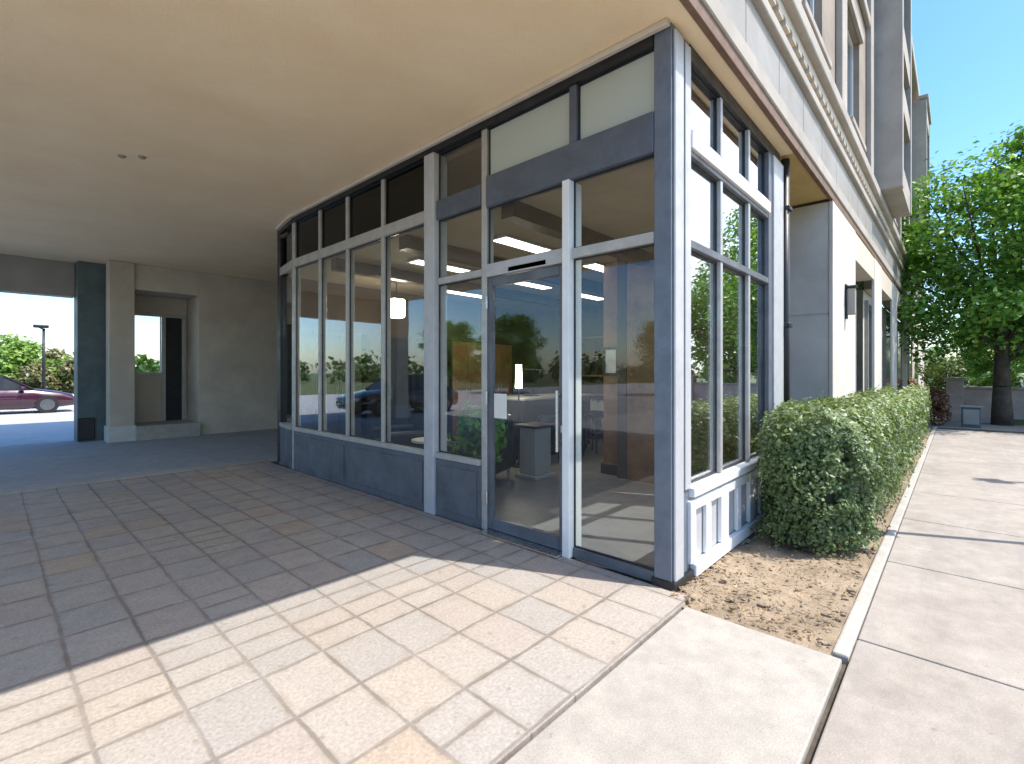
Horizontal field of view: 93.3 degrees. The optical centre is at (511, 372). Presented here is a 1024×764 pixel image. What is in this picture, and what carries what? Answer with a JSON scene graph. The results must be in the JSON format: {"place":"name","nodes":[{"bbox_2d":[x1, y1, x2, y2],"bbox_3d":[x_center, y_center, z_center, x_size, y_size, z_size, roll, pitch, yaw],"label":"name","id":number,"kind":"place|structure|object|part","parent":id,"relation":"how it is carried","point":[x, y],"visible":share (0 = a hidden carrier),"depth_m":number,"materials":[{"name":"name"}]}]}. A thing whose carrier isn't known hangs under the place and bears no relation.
{"place":"outdoors","nodes":[
{"label":"outdoors","id":0,"kind":"place"},
{"bbox_2d":[0,405,136,445],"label":"parking lot","id":1,"kind":"structure","parent":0,"point":[26,426],"depth_m":13.63,"materials":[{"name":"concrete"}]},
{"bbox_2d":[0,375,73,412],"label":"parked car","id":2,"kind":"object","parent":1,"relation":"on","point":[14,394],"visible":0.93,"depth_m":17.82,"materials":[{"name":"red paint"}]},
{"bbox_3d":[-19.264,0.380,17.463,1.600,0.540,2.740,0,0,43],"label":"window","id":3,"kind":"part","parent":2,"relation":"part of","materials":[{"name":"grey glass"}]},
{"bbox_2d":[33,324,48,388],"bbox_3d":[-21.427,-0.255,21.976,0.340,3.810,0.520,0,0,43],"label":"street lamp","id":4,"kind":"object","parent":1,"relation":"on","point":[42,327],"visible":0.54,"depth_m":22.00,"materials":[{"name":"brown metal"}]},
{"bbox_2d":[0,429,276,490],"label":"driveway","id":5,"kind":"structure","parent":0,"point":[33,465],"depth_m":8.67,"materials":[{"name":"concrete"}]},
{"bbox_2d":[74,261,105,441],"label":"porch pier","id":6,"kind":"structure","parent":5,"relation":"on","point":[90,355],"depth_m":10.62,"materials":[{"name":"teal paint"}]},
{"bbox_2d":[104,260,135,442],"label":"porch pillar","id":7,"kind":"structure","parent":5,"relation":"on","point":[120,426],"depth_m":10.54,"materials":[{"name":"beige paint"}]},
{"bbox_2d":[0,461,690,763],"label":"paver terrace","id":8,"kind":"structure","parent":0,"point":[263,612],"depth_m":2.85,"materials":[{"name":"stone"}]},
{"bbox_2d":[0,0,1023,373],"label":"sky","id":9,"kind":"structure","parent":0,"point":[969,54],"materials":[{"name":"blue"}]},
{"bbox_2d":[61,374,1023,423],"bbox_3d":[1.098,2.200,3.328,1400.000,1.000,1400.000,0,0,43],"label":"ground","id":10,"kind":"structure","parent":0,"point":[1019,375],"depth_m":62.14,"materials":[{"name":"plant"}]},
{"bbox_2d":[0,333,72,390],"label":"parking tree","id":11,"kind":"object","parent":10,"relation":"on","point":[14,354],"visible":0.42,"depth_m":24.47,"materials":[{"name":"green plant"}]},
{"bbox_2d":[11,348,73,393],"bbox_3d":[-23.569,0.271,25.358,3.608,3.136,3.942,0,0,43],"label":"parking shrub","id":12,"kind":"object","parent":10,"relation":"on","point":[32,372],"visible":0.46,"depth_m":24.46,"materials":[{"name":"green plant"}]},
{"bbox_2d":[38,346,989,385],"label":"trees","id":13,"kind":"object","parent":10,"relation":"on","point":[150,365],"visible":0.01,"depth_m":62.90,"materials":[{"name":"green plant"}]},
{"bbox_2d":[901,377,919,391],"bbox_3d":[14.735,0.971,18.739,1.677,1.574,1.775,0,0,43],"label":"garden shrub","id":14,"kind":"object","parent":10,"relation":"on","point":[910,381],"visible":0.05,"depth_m":18.27,"materials":[{"name":"orange plant"}]},
{"bbox_2d":[856,120,1023,425],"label":"street tree","id":15,"kind":"object","parent":10,"relation":"on","point":[996,307],"visible":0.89,"depth_m":13.70,"materials":[{"name":"green plant"}]},
{"bbox_2d":[915,354,968,392],"bbox_3d":[16.713,0.488,18.793,1.671,2.536,1.976,0,0,43],"label":"garden shrub","id":16,"kind":"object","parent":10,"relation":"on","point":[938,381],"visible":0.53,"depth_m":18.61,"materials":[{"name":"green plant"}]},
{"bbox_2d":[933,312,1023,379],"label":"street tree","id":17,"kind":"object","parent":10,"relation":"on","point":[976,367],"visible":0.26,"depth_m":24.28,"materials":[{"name":"green plant"}]},
{"bbox_2d":[943,377,1023,422],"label":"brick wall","id":18,"kind":"structure","parent":10,"relation":"on","point":[958,392],"depth_m":16.31,"materials":[{"name":"concrete"}]},
{"bbox_2d":[974,369,1023,386],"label":"garden shrub","id":19,"kind":"object","parent":10,"relation":"on","point":[986,380],"visible":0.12,"depth_m":17.29,"materials":[{"name":"green plant"}]},
{"bbox_2d":[271,427,1023,763],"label":"joint bed","id":20,"kind":"object","parent":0,"point":[823,721],"depth_m":2.39,"materials":[{"name":"grey concrete"}]},
{"bbox_2d":[0,457,276,494],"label":"flush band","id":21,"kind":"object","parent":20,"relation":"on","point":[272,459],"depth_m":6.93,"materials":[{"name":"concrete"}]},
{"bbox_2d":[0,0,931,567],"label":"corner building","id":22,"kind":"structure","parent":20,"relation":"on","point":[186,156],"depth_m":5.94,"materials":[{"name":"paint"}]},
{"bbox_2d":[135,311,185,422],"bbox_3d":[-8.676,-0.126,11.850,0.065,2.648,1.130,0,0,43],"label":"entry door","id":23,"kind":"structure","parent":22,"relation":"in","point":[159,396],"depth_m":11.97,"materials":[{"name":"metal"}]},
{"bbox_2d":[303,330,360,436],"bbox_3d":[-3.164,0.397,8.553,0.490,2.200,0.880,0,0,43],"label":"tall cabinet","id":24,"kind":"object","parent":22,"relation":"on","point":[336,382],"visible":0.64,"depth_m":8.34,"materials":[{"name":"white wood"}]},
{"bbox_3d":[-3.147,0.372,8.244,0.047,2.050,0.420,0,0,43],"label":"door","id":25,"kind":"part","parent":24,"relation":"part of","materials":[{"name":"black leather"}]},
{"bbox_3d":[-2.855,0.372,8.560,0.047,2.050,0.420,0,0,43],"label":"door","id":26,"kind":"part","parent":24,"relation":"part of","materials":[{"name":"clear glass"}]},
{"bbox_2d":[361,334,407,437],"bbox_3d":[-2.485,0.397,9.287,0.490,2.200,0.880,0,0,43],"label":"tall cabinet","id":27,"kind":"object","parent":22,"relation":"on","point":[370,380],"visible":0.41,"depth_m":8.98,"materials":[{"name":"grey wood"}]},
{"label":"door","id":28,"kind":"part","parent":27,"relation":"part of","materials":[{"name":"black leather"}]},
{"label":"door","id":29,"kind":"part","parent":27,"relation":"part of","materials":[{"name":"black leather"}]},
{"bbox_2d":[370,407,423,447],"bbox_3d":[-1.728,1.037,7.619,0.800,0.920,1.070,0,0,-27],"label":"armchair","id":30,"kind":"object","parent":22,"relation":"on","point":[404,434],"visible":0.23,"depth_m":7.65,"materials":[{"name":"black leather"}]},
{"bbox_2d":[391,281,405,317],"bbox_3d":[-2.032,-1.285,8.488,0.240,0.650,0.240,0,0,43],"label":"pendant lamp","id":31,"kind":"object","parent":22,"relation":"hanging from","point":[397,307],"visible":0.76,"depth_m":8.40,"materials":[{"name":"beige"}]},
{"bbox_2d":[408,337,423,423],"bbox_3d":[-1.807,0.397,10.022,0.490,2.200,0.880,0,0,43],"label":"tall cabinet","id":32,"kind":"object","parent":22,"relation":"on","point":[415,371],"visible":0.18,"depth_m":9.62,"materials":[{"name":"brown wood"}]},
{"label":"door","id":33,"kind":"part","parent":32,"relation":"part of","materials":[{"name":"black leather"}]},
{"bbox_2d":[411,437,449,443],"bbox_3d":[-1.172,1.232,6.987,0.560,0.530,0.560,0,0,43],"label":"side table","id":34,"kind":"object","parent":22,"relation":"on","point":[419,440],"visible":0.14,"depth_m":6.85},
{"bbox_2d":[407,257,475,272],"bbox_3d":[-1.008,-1.598,7.312,0.280,0.038,1.200,0,0,43],"label":"ceiling light","id":35,"kind":"object","parent":22,"relation":"attached to","point":[450,267],"visible":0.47,"depth_m":7.28,"materials":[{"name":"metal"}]},
{"bbox_2d":[447,339,481,440],"bbox_3d":[-1.129,0.397,10.757,0.490,2.200,0.880,0,0,43],"label":"tall cabinet","id":36,"kind":"object","parent":22,"relation":"on","point":[464,370],"visible":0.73,"depth_m":10.47,"materials":[{"name":"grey wood"}]},
{"bbox_3d":[-1.112,0.372,10.449,0.047,2.050,0.420,0,0,43],"label":"door","id":37,"kind":"part","parent":36,"relation":"part of","materials":[{"name":"red wood"}]},
{"bbox_3d":[-0.821,0.372,10.765,0.047,2.050,0.420,0,0,43],"label":"door","id":38,"kind":"part","parent":36,"relation":"part of","materials":[{"name":"red wood"}]},
{"bbox_2d":[447,289,481,297],"bbox_3d":[-0.933,-1.598,9.828,0.280,0.038,1.200,0,0,43],"label":"ceiling light","id":39,"kind":"object","parent":22,"relation":"attached to","point":[464,293],"visible":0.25,"depth_m":9.72,"materials":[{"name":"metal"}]},
{"bbox_2d":[447,401,508,463],"bbox_3d":[-0.423,0.916,5.742,0.685,1.162,0.679,0,0,43],"label":"potted plant","id":40,"kind":"object","parent":22,"relation":"on","point":[469,419],"visible":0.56,"depth_m":5.63,"materials":[{"name":"green plant"}]},
{"bbox_2d":[447,414,515,479],"bbox_3d":[-0.480,1.037,6.503,0.800,0.920,1.070,0,0,23],"label":"armchair","id":41,"kind":"object","parent":22,"relation":"on","point":[508,462],"visible":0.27,"depth_m":6.47,"materials":[{"name":"black leather"}]},
{"bbox_2d":[481,342,511,395],"bbox_3d":[-0.451,0.397,11.492,0.490,2.200,0.880,0,0,43],"label":"tall cabinet","id":42,"kind":"object","parent":22,"relation":"on","point":[503,368],"visible":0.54,"depth_m":11.44,"materials":[{"name":"brown wood"}]},
{"bbox_3d":[-0.434,0.372,11.184,0.047,2.050,0.420,0,0,43],"label":"door","id":43,"kind":"part","parent":42,"relation":"part of","materials":[{"name":"red wood"}]},
{"bbox_3d":[-0.142,0.372,11.500,0.047,2.050,0.420,0,0,43],"label":"door","id":44,"kind":"part","parent":42,"relation":"part of","materials":[{"name":"red wood"}]},
{"bbox_2d":[512,365,521,467],"bbox_3d":[0.108,0.689,7.711,0.280,1.617,0.280,0,0,43],"label":"floor lamp","id":45,"kind":"object","parent":22,"relation":"on","point":[518,383],"visible":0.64,"depth_m":7.68,"materials":[{"name":"white metal"}]},
{"bbox_2d":[494,234,554,252],"bbox_3d":[0.241,-1.598,6.159,0.280,0.038,1.200,0,0,43],"label":"ceiling light","id":46,"kind":"object","parent":22,"relation":"attached to","point":[519,243],"visible":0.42,"depth_m":5.97,"materials":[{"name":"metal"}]},
{"bbox_2d":[275,18,783,591],"bbox_3d":[-0.552,-0.449,6.687,7.080,3.938,2.900,0,0,43],"label":"shop front","id":47,"kind":"object","parent":22,"relation":"attached to","point":[621,104],"visible":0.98,"depth_m":4.34,"materials":[{"name":"grey paint"}]},
{"bbox_2d":[284,271,291,424],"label":"window pane","id":48,"kind":"structure","parent":47,"relation":"in","point":[288,277],"depth_m":7.85,"materials":[{"name":"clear glass"}]},
{"bbox_2d":[284,227,291,264],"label":"window pane","id":49,"kind":"structure","parent":47,"relation":"in","point":[288,239],"depth_m":7.85,"materials":[{"name":"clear glass"}]},
{"bbox_2d":[296,260,317,429],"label":"window pane","id":50,"kind":"structure","parent":47,"relation":"in","point":[317,260],"depth_m":7.46,"materials":[{"name":"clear glass"}]},
{"bbox_2d":[296,212,317,257],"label":"window pane","id":51,"kind":"structure","parent":47,"relation":"in","point":[307,228],"depth_m":7.24,"materials":[{"name":"black glass"}]},
{"bbox_2d":[322,251,345,434],"bbox_3d":[-2.445,-0.390,6.655,0.714,2.458,0.011,0,0,43],"label":"window pane","id":52,"kind":"structure","parent":47,"relation":"in","point":[344,251],"depth_m":6.89,"materials":[{"name":"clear glass"}]},
{"bbox_2d":[322,199,345,247],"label":"window pane","id":53,"kind":"structure","parent":47,"relation":"in","point":[333,216],"depth_m":6.67,"materials":[{"name":"black glass"}]},
{"bbox_2d":[350,239,380,440],"bbox_3d":[-1.845,-0.390,6.103,0.784,2.458,0.011,0,0,43],"label":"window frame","id":54,"kind":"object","parent":47,"relation":"in","point":[379,239],"depth_m":6.36,"materials":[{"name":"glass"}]},
{"bbox_2d":[350,182,380,237],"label":"window pane","id":55,"kind":"structure","parent":47,"relation":"in","point":[365,205],"depth_m":6.12,"materials":[{"name":"black glass"}]},
{"bbox_2d":[386,224,423,448],"bbox_3d":[-1.204,-0.390,5.511,0.829,2.458,0.011,0,0,43],"label":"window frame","id":56,"kind":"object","parent":47,"relation":"in","point":[423,224],"depth_m":5.78,"materials":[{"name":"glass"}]},
{"bbox_2d":[386,161,423,224],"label":"window pane","id":57,"kind":"structure","parent":47,"relation":"in","point":[404,189],"depth_m":5.54,"materials":[{"name":"black glass"}]},
{"bbox_2d":[439,277,481,458],"bbox_3d":[-0.522,-0.040,4.881,0.671,1.758,0.011,0,0,43],"label":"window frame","id":58,"kind":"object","parent":47,"relation":"in","point":[479,277],"depth_m":5.10,"materials":[{"name":"glass"}]},
{"bbox_2d":[439,207,481,277],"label":"window pane","id":59,"kind":"structure","parent":47,"relation":"in","point":[479,207],"depth_m":5.00,"materials":[{"name":"glass"}]},
{"bbox_2d":[439,133,481,199],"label":"window pane","id":60,"kind":"structure","parent":47,"relation":"in","point":[479,134],"depth_m":4.99,"materials":[{"name":"glass"}]},
{"bbox_2d":[485,260,561,550],"bbox_3d":[0.087,0.260,4.274,0.919,2.440,0.129,0,0,43],"label":"door","id":61,"kind":"structure","parent":47,"relation":"in","point":[497,403],"depth_m":4.41,"materials":[{"name":"metal"}]},
{"bbox_2d":[489,185,561,263],"bbox_3d":[0.118,-1.290,4.291,0.911,0.538,0.011,0,0,43],"label":"window pane","id":62,"kind":"structure","parent":47,"relation":"in","point":[559,185],"depth_m":4.48,"materials":[{"name":"glass"}]},
{"bbox_2d":[489,90,568,174],"bbox_3d":[0.138,-2.083,4.279,0.960,0.466,0.020,0,0,43],"label":"window pane","id":63,"kind":"structure","parent":47,"relation":"in","point":[543,128],"depth_m":4.26,"materials":[{"name":"white glass"}]},
{"bbox_2d":[574,244,653,570],"bbox_3d":[0.768,0.250,3.691,0.711,2.338,0.011,0,0,43],"label":"window pane","id":64,"kind":"structure","parent":47,"relation":"in","point":[650,245],"depth_m":3.92,"materials":[{"name":"glass"}]},
{"bbox_2d":[574,154,653,247],"bbox_3d":[0.768,-1.280,3.691,0.711,0.558,0.011,0,0,43],"label":"window pane","id":65,"kind":"structure","parent":47,"relation":"in","point":[650,156],"depth_m":3.82,"materials":[{"name":"glass"}]},
{"bbox_2d":[578,49,653,139],"bbox_3d":[0.788,-2.083,3.679,0.668,0.466,0.020,0,0,43],"label":"window pane","id":66,"kind":"structure","parent":47,"relation":"in","point":[623,93],"depth_m":3.67,"materials":[{"name":"white glass"}]},
{"bbox_2d":[691,251,716,482],"bbox_3d":[1.492,-0.040,3.811,0.012,1.758,0.643,0,0,43],"label":"window pane","id":67,"kind":"structure","parent":47,"relation":"in","point":[692,252],"depth_m":4.04,"materials":[{"name":"glass"}]},
{"bbox_2d":[691,161,716,251],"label":"window pane","id":68,"kind":"structure","parent":47,"relation":"in","point":[712,183],"depth_m":4.02,"materials":[{"name":"glass"}]},
{"bbox_2d":[691,69,716,151],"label":"window pane","id":69,"kind":"structure","parent":47,"relation":"in","point":[705,100],"depth_m":3.90,"materials":[{"name":"clear glass"}]},
{"bbox_2d":[723,266,744,469],"bbox_3d":[1.972,-0.040,4.338,0.021,1.760,0.680,0,0,43],"label":"window pane","id":70,"kind":"structure","parent":47,"relation":"in","point":[733,281],"depth_m":4.38,"materials":[{"name":"clear glass"}]},
{"bbox_2d":[723,187,744,265],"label":"window pane","id":71,"kind":"structure","parent":47,"relation":"in","point":[733,207],"depth_m":4.38,"materials":[{"name":"clear glass"}]},
{"bbox_2d":[723,106,744,177],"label":"window pane","id":72,"kind":"structure","parent":47,"relation":"in","point":[733,132],"depth_m":4.38,"materials":[{"name":"clear glass"}]},
{"bbox_2d":[750,278,763,458],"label":"window pane","id":73,"kind":"structure","parent":47,"relation":"in","point":[756,287],"depth_m":4.88,"materials":[{"name":"clear glass"}]},
{"bbox_2d":[750,208,763,275],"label":"window pane","id":74,"kind":"structure","parent":47,"relation":"in","point":[756,221],"depth_m":4.88,"materials":[{"name":"clear glass"}]},
{"bbox_2d":[750,136,763,194],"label":"window pane","id":75,"kind":"structure","parent":47,"relation":"in","point":[756,153],"depth_m":4.88,"materials":[{"name":"clear glass"}]},
{"bbox_2d":[781,158,791,446],"bbox_3d":[3.063,-0.440,5.406,0.110,3.880,0.120,0,0,43],"label":"downpipe","id":76,"kind":"object","parent":47,"relation":"attached to","point":[785,162],"visible":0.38,"depth_m":5.37,"materials":[{"name":"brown metal"}]},
{"bbox_2d":[513,422,555,480],"bbox_3d":[0.334,1.119,6.924,0.440,0.757,0.490,0,0,43],"label":"display stand","id":77,"kind":"object","parent":22,"relation":"on","point":[535,451],"visible":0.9,"depth_m":6.81,"materials":[{"name":"white paint"}]},
{"bbox_2d":[516,281,553,288],"bbox_3d":[0.280,-1.598,8.709,0.280,0.038,1.200,0,0,43],"label":"ceiling light","id":78,"kind":"object","parent":22,"relation":"attached to","point":[536,285],"visible":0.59,"depth_m":8.79,"materials":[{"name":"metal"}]},
{"bbox_2d":[537,415,558,459],"bbox_3d":[0.591,1.113,8.013,0.360,0.772,0.360,0,0,43],"label":"bar stool","id":79,"kind":"object","parent":22,"relation":"on","point":[546,418],"visible":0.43,"depth_m":7.92,"materials":[{"name":"grey metal"}]},
{"bbox_2d":[507,393,595,459],"bbox_3d":[0.648,0.965,9.049,0.780,1.070,2.160,0,0,43],"label":"reception desk","id":80,"kind":"object","parent":22,"relation":"on","point":[531,408],"visible":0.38,"depth_m":8.39,"materials":[{"name":"grey wood"}]},
{"bbox_2d":[521,369,542,395],"bbox_3d":[0.348,0.184,8.782,0.200,0.488,0.600,0,0,43],"label":"computer monitor","id":81,"kind":"object","parent":80,"relation":"on","point":[532,379],"visible":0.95,"depth_m":8.73,"materials":[{"name":"black plastic"}]},
{"bbox_2d":[581,413,583,456],"bbox_3d":[1.066,1.113,8.528,0.360,0.772,0.360,0,0,43],"label":"bar stool","id":82,"kind":"object","parent":22,"relation":"on","point":[581,441],"visible":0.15,"depth_m":8.52,"materials":[{"name":"grey metal"}]},
{"bbox_2d":[581,336,603,434],"bbox_3d":[2.551,0.325,11.096,3.300,2.350,0.390,0,0,43],"label":"bookcase","id":83,"kind":"object","parent":22,"relation":"on","point":[592,379],"visible":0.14,"depth_m":11.66,"materials":[{"name":"brown wood"}]},
{"bbox_2d":[581,261,603,272],"bbox_3d":[1.529,-1.598,7.556,0.280,0.038,1.200,0,0,43],"label":"ceiling light","id":84,"kind":"object","parent":22,"relation":"attached to","point":[596,265],"visible":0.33,"depth_m":7.19,"materials":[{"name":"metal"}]},
{"bbox_2d":[581,292,603,299],"bbox_3d":[1.569,-1.598,10.105,0.280,0.038,1.200,0,0,43],"label":"ceiling light","id":85,"kind":"object","parent":22,"relation":"attached to","point":[590,296],"visible":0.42,"depth_m":10.12,"materials":[{"name":"plastic"}]},
{"bbox_2d":[583,410,603,453],"bbox_3d":[1.540,1.113,9.042,0.360,0.772,0.360,0,0,43],"label":"bar stool","id":86,"kind":"object","parent":22,"relation":"on","point":[593,413],"visible":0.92,"depth_m":9.02,"materials":[{"name":"grey metal"}]},
{"bbox_2d":[601,262,616,475],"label":"wood column","id":87,"kind":"structure","parent":22,"relation":"on","point":[609,465],"depth_m":7.09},
{"bbox_2d":[603,347,616,375],"bbox_3d":[1.444,-0.160,7.050,0.260,0.420,0.030,0,0,43],"label":"picture frame","id":88,"kind":"object","parent":87,"relation":"attached to","point":[609,361],"visible":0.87,"depth_m":7.05,"materials":[{"name":"white paper"}]},
{"bbox_2d":[801,0,831,69],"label":"window","id":89,"kind":"structure","parent":22,"relation":"in","point":[808,5],"depth_m":5.85,"materials":[{"name":"white ceramic"}]},
{"bbox_2d":[845,284,857,318],"bbox_3d":[5.185,-1.085,7.380,0.148,0.530,0.160,0,0,43],"label":"wall sconce","id":90,"kind":"object","parent":22,"relation":"attached to","point":[850,299],"depth_m":7.34,"materials":[{"name":"brown metal"}]},
{"bbox_2d":[855,315,855,406],"bbox_3d":[6.441,-0.475,9.316,0.068,2.450,2.050,0,0,43],"label":"window","id":91,"kind":"structure","parent":22,"relation":"in","point":[855,315],"depth_m":9.99,"materials":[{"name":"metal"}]},
{"bbox_2d":[847,0,865,151],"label":"window","id":92,"kind":"structure","parent":22,"relation":"in","point":[851,5],"depth_m":8.67,"materials":[{"name":"white ceramic"}]},
{"bbox_2d":[865,300,871,390],"bbox_3d":[9.035,-0.475,12.127,0.068,2.450,2.000,0,0,43],"label":"window","id":93,"kind":"structure","parent":22,"relation":"in","point":[868,305],"depth_m":11.41,"materials":[{"name":"glass"}]},
{"bbox_2d":[883,314,889,393],"bbox_3d":[11.612,-0.475,14.920,0.068,2.450,2.000,0,0,43],"label":"window","id":94,"kind":"structure","parent":22,"relation":"in","point":[886,331],"depth_m":14.57,"materials":[{"name":"glass"}]},
{"bbox_2d":[874,0,911,218],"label":"bay window","id":95,"kind":"structure","parent":22,"relation":"in","point":[892,18],"depth_m":9.78,"materials":[{"name":"stone"}]},
{"bbox_2d":[897,325,901,393],"bbox_3d":[14.189,-0.475,17.713,0.068,2.450,2.000,0,0,43],"label":"window","id":96,"kind":"structure","parent":22,"relation":"in","point":[899,350],"depth_m":17.82,"materials":[{"name":"metal"}]},
{"bbox_2d":[907,333,909,378],"bbox_3d":[16.766,-0.475,20.505,0.068,2.450,2.000,0,0,43],"label":"window","id":97,"kind":"structure","parent":22,"relation":"in","point":[908,355],"depth_m":21.08,"materials":[{"name":"metal"}]},
{"bbox_2d":[910,93,931,275],"bbox_3d":[15.278,-6.752,18.083,0.570,6.097,2.620,0,0,43],"label":"bay window","id":98,"kind":"structure","parent":22,"relation":"in","point":[921,113],"depth_m":17.15,"materials":[{"name":"stone"}]},
{"bbox_2d":[832,426,936,664],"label":"kerb","id":99,"kind":"structure","parent":20,"relation":"on","point":[844,647],"depth_m":3.47,"materials":[{"name":"concrete"}]},
{"bbox_2d":[504,607,841,763],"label":"concrete apron","id":100,"kind":"object","parent":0,"point":[685,685],"visible":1,"depth_m":2.18,"materials":[{"name":"grey concrete"}]},
{"bbox_2d":[678,427,932,655],"bbox_3d":[6.280,1.515,8.232,0.955,0.046,14.562,0,0,43],"label":"planting bed","id":101,"kind":"object","parent":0,"point":[779,555],"visible":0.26,"depth_m":3.45,"materials":[{"name":"soil"}]},
{"bbox_2d":[670,529,862,645],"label":"leaf litter","id":102,"kind":"object","parent":101,"relation":"on","point":[758,608],"visible":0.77,"depth_m":3.27,"materials":[{"name":"brown plant"}]},
{"bbox_2d":[673,530,875,647],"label":"soil clods","id":103,"kind":"object","parent":101,"relation":"on","point":[850,589],"visible":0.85,"depth_m":3.27,"materials":[{"name":"brown soil"}]},
{"bbox_2d":[750,383,935,556],"bbox_3d":[6.147,0.880,8.049,1.149,1.317,11.457,0,0,43],"label":"hedge","id":104,"kind":"object","parent":101,"relation":"on","point":[828,475],"visible":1,"depth_m":4.04,"materials":[{"name":"green plant"}]},
{"bbox_2d":[811,429,1023,763],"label":"sidewalk","id":105,"kind":"structure","parent":0,"point":[934,673],"depth_m":2.81,"materials":[{"name":"concrete"}]},
{"bbox_2d":[925,421,1023,431],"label":"path","id":106,"kind":"structure","parent":0,"point":[1016,428],"depth_m":13.37,"materials":[{"name":"concrete"}]},
{"bbox_2d":[917,386,951,425],"bbox_3d":[12.341,0.997,14.159,0.845,1.179,1.329,0,0,43],"label":"rust shrub","id":107,"kind":"object","parent":106,"relation":"on","point":[941,407],"visible":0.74,"depth_m":13.92,"materials":[{"name":"brown plant"}]},
{"bbox_2d":[959,405,982,427],"bbox_3d":[12.805,1.230,13.479,0.480,0.600,0.480,0,0,43],"label":"utility cabinet","id":108,"kind":"object","parent":106,"relation":"on","point":[970,416],"visible":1,"depth_m":13.33,"materials":[{"name":"grey metal"}]},
{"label":"door","id":109,"kind":"part","parent":108,"relation":"part of","materials":[{"name":"grey metal"}]},
{"bbox_2d":[1014,419,1023,432],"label":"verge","id":110,"kind":"structure","parent":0,"point":[1019,422],"depth_m":14.72,"materials":[{"name":"green plant"}]}
]}

